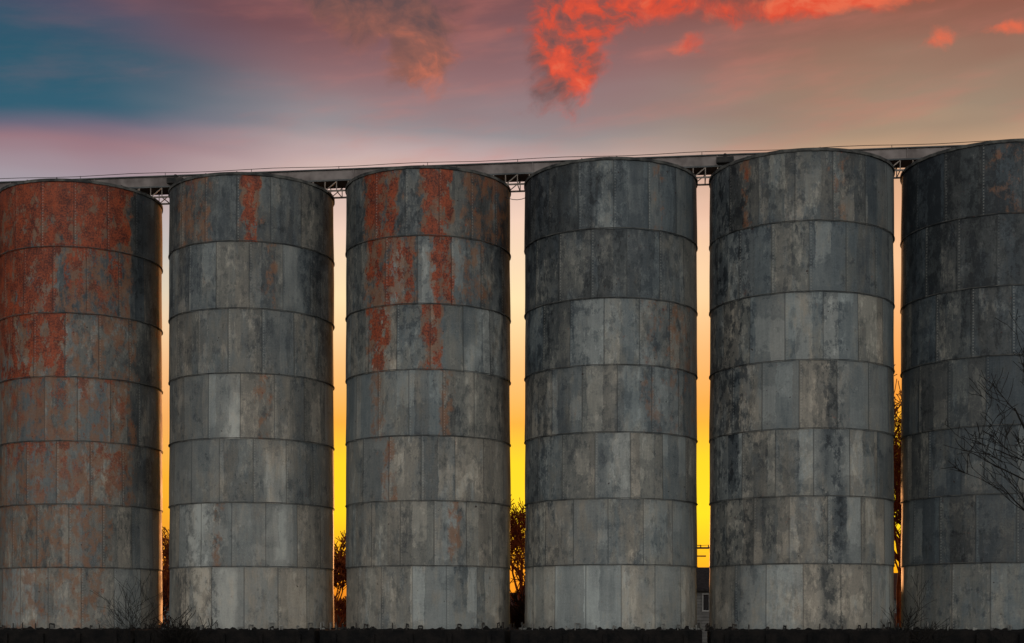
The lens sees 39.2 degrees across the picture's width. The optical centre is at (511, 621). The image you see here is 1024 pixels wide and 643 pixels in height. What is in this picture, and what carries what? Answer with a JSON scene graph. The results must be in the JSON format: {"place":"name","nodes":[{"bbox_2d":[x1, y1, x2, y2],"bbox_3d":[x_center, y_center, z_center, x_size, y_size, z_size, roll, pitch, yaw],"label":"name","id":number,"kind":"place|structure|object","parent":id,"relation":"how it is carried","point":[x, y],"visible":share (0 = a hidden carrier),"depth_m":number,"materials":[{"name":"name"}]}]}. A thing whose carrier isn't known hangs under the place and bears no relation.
{"place":"outdoors","nodes":[
{"label":"outdoors","id":0,"kind":"place"},
{"bbox_2d":[0,0,1023,598],"label":"sky","id":1,"kind":"structure","parent":0,"point":[88,88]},
{"bbox_2d":[697,591,708,642],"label":"walls","id":2,"kind":"structure","parent":0,"point":[702,617],"depth_m":91.50,"materials":[{"name":"white"}]},
{"bbox_2d":[696,567,709,590],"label":"roof","id":3,"kind":"structure","parent":2,"relation":"on","point":[702,577],"depth_m":93.00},
{"bbox_2d":[702,593,708,611],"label":"window frames","id":4,"kind":"structure","parent":2,"relation":"attached to","point":[702,602],"depth_m":91.42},
{"bbox_2d":[703,595,708,609],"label":"window glass","id":5,"kind":"object","parent":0,"point":[705,602],"visible":0.12,"depth_m":91.45,"materials":[{"name":"black glass"}]},
{"label":"ground","id":6,"kind":"structure","parent":0,"visible":0},
{"bbox_2d":[0,629,158,642],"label":"concrete foundation","id":7,"kind":"object","parent":6,"relation":"on","point":[50,636],"visible":0.73,"depth_m":47.06,"materials":[{"name":"black concrete"}]},
{"bbox_2d":[0,178,163,629],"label":"grain silo","id":8,"kind":"object","parent":7,"relation":"on","point":[81,391],"visible":0.94,"depth_m":47.78,"materials":[{"name":"metal"}]},
{"bbox_2d":[90,572,166,642],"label":"bare shrub","id":9,"kind":"object","parent":6,"relation":"on","point":[131,620],"visible":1,"depth_m":41.41,"materials":[{"name":"brown plant"}]},
{"bbox_2d":[162,582,168,621],"bbox_3d":[-16.760,-0.334,64.343,4.215,3.894,4.339,0,0,23],"label":"bare shrub","id":10,"kind":"object","parent":6,"relation":"on","point":[164,609],"visible":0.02,"depth_m":64.50,"materials":[{"name":"brown plant"}]},
{"bbox_2d":[162,528,169,623],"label":"bare tree","id":11,"kind":"object","parent":6,"relation":"on","point":[165,573],"visible":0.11,"depth_m":76.47,"materials":[{"name":"brown plant"}]},
{"bbox_2d":[143,606,216,642],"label":"bare shrub","id":12,"kind":"object","parent":6,"relation":"on","point":[178,636],"visible":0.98,"depth_m":42.76,"materials":[{"name":"brown plant"}]},
{"bbox_2d":[135,629,339,642],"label":"concrete foundation","id":13,"kind":"object","parent":6,"relation":"on","point":[264,636],"visible":0.66,"depth_m":46.35,"materials":[{"name":"black concrete"}]},
{"bbox_2d":[163,171,338,629],"bbox_3d":[-8.949,-7.315,49.557,6.004,15.230,6.000,0,0,0],"label":"grain silo","id":14,"kind":"object","parent":13,"relation":"on","point":[251,400],"visible":0.97,"depth_m":47.09,"materials":[{"name":"metal"}]},
{"bbox_2d":[334,608,345,627],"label":"distant treeline","id":15,"kind":"object","parent":6,"relation":"on","point":[339,619],"visible":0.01,"depth_m":208.49,"materials":[{"name":"black plant"}]},
{"bbox_2d":[334,531,346,627],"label":"bare tree","id":16,"kind":"object","parent":6,"relation":"on","point":[340,565],"visible":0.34,"depth_m":74.24,"materials":[{"name":"brown plant"}]},
{"bbox_2d":[320,629,520,642],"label":"concrete foundation","id":17,"kind":"object","parent":6,"relation":"on","point":[412,636],"visible":0.89,"depth_m":45.77,"materials":[{"name":"black concrete"}]},
{"bbox_2d":[339,165,515,629],"bbox_3d":[-2.847,-7.315,48.860,6.002,15.230,6.016,0,0,0],"label":"grain silo","id":18,"kind":"object","parent":17,"relation":"on","point":[428,384],"visible":1,"depth_m":46.41,"materials":[{"name":"metal"}]},
{"bbox_2d":[510,576,524,628],"bbox_3d":[0.236,-0.120,58.011,3.505,3.465,3.742,0,0,0],"label":"bare shrub","id":19,"kind":"object","parent":6,"relation":"on","point":[517,615],"visible":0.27,"depth_m":57.33,"materials":[{"name":"black plant"}]},
{"bbox_2d":[510,494,524,604],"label":"bare tree","id":20,"kind":"object","parent":6,"relation":"on","point":[517,538],"visible":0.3,"depth_m":69.36,"materials":[{"name":"black plant"}]},
{"bbox_2d":[510,630,701,642],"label":"concrete foundation","id":21,"kind":"object","parent":6,"relation":"on","point":[609,636],"visible":0.9,"depth_m":44.92,"materials":[{"name":"black concrete"}]},
{"bbox_2d":[519,156,702,629],"bbox_3d":[3.310,-7.315,48.125,6.158,15.230,6.138,0,0,0],"label":"grain silo","id":22,"kind":"object","parent":21,"relation":"on","point":[610,318],"visible":0.99,"depth_m":45.57,"materials":[{"name":"metal"}]},
{"bbox_2d":[0,140,992,204],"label":"overhead conveyor","id":23,"kind":"object","parent":22,"relation":"on","point":[696,165],"visible":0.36,"depth_m":48.09,"materials":[{"name":"metal"}]},
{"bbox_2d":[697,545,709,556],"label":"utility pole","id":24,"kind":"object","parent":6,"relation":"on","point":[700,547],"visible":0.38,"depth_m":109.93,"materials":[{"name":"brown wood"}]},
{"bbox_2d":[707,630,909,642],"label":"concrete foundation","id":25,"kind":"object","parent":6,"relation":"on","point":[793,636],"visible":0.86,"depth_m":44.09,"materials":[{"name":"black concrete"}]},
{"bbox_2d":[705,147,898,630],"bbox_3d":[9.516,-7.315,47.355,6.369,15.230,6.343,0,0,0],"label":"grain silo","id":26,"kind":"object","parent":25,"relation":"on","point":[802,370],"visible":0.98,"depth_m":44.72,"materials":[{"name":"metal"}]},
{"bbox_2d":[894,365,901,626],"bbox_3d":[17.360,-6.177,63.537,12.621,15.797,14.497,0,0,0],"label":"bare tree","id":27,"kind":"object","parent":6,"relation":"on","point":[897,488],"visible":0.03,"depth_m":61.47,"materials":[{"name":"black plant"}]},
{"bbox_2d":[879,575,955,642],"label":"bare shrub","id":28,"kind":"object","parent":6,"relation":"on","point":[907,629],"visible":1,"depth_m":40.81,"materials":[{"name":"brown plant"}]},
{"bbox_2d":[910,630,1023,642],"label":"concrete foundation","id":29,"kind":"object","parent":6,"relation":"on","point":[975,636],"visible":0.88,"depth_m":43.37,"materials":[{"name":"black concrete"}]},
{"bbox_2d":[898,138,1023,629],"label":"grain silo","id":30,"kind":"object","parent":29,"relation":"on","point":[962,288],"visible":0.98,"depth_m":44.17,"materials":[{"name":"metal"}]},
{"bbox_2d":[942,309,1023,510],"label":"bare tree","id":31,"kind":"object","parent":6,"relation":"on","point":[995,444],"visible":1,"depth_m":38.11,"materials":[{"name":"black plant"}]},
{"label":"walls","id":32,"kind":"object","parent":6,"relation":"on","visible":0},
{"bbox_2d":[894,573,897,598],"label":"roof","id":33,"kind":"structure","parent":32,"relation":"on","point":[895,579],"depth_m":98.14,"materials":[{"name":"black"}]}
]}

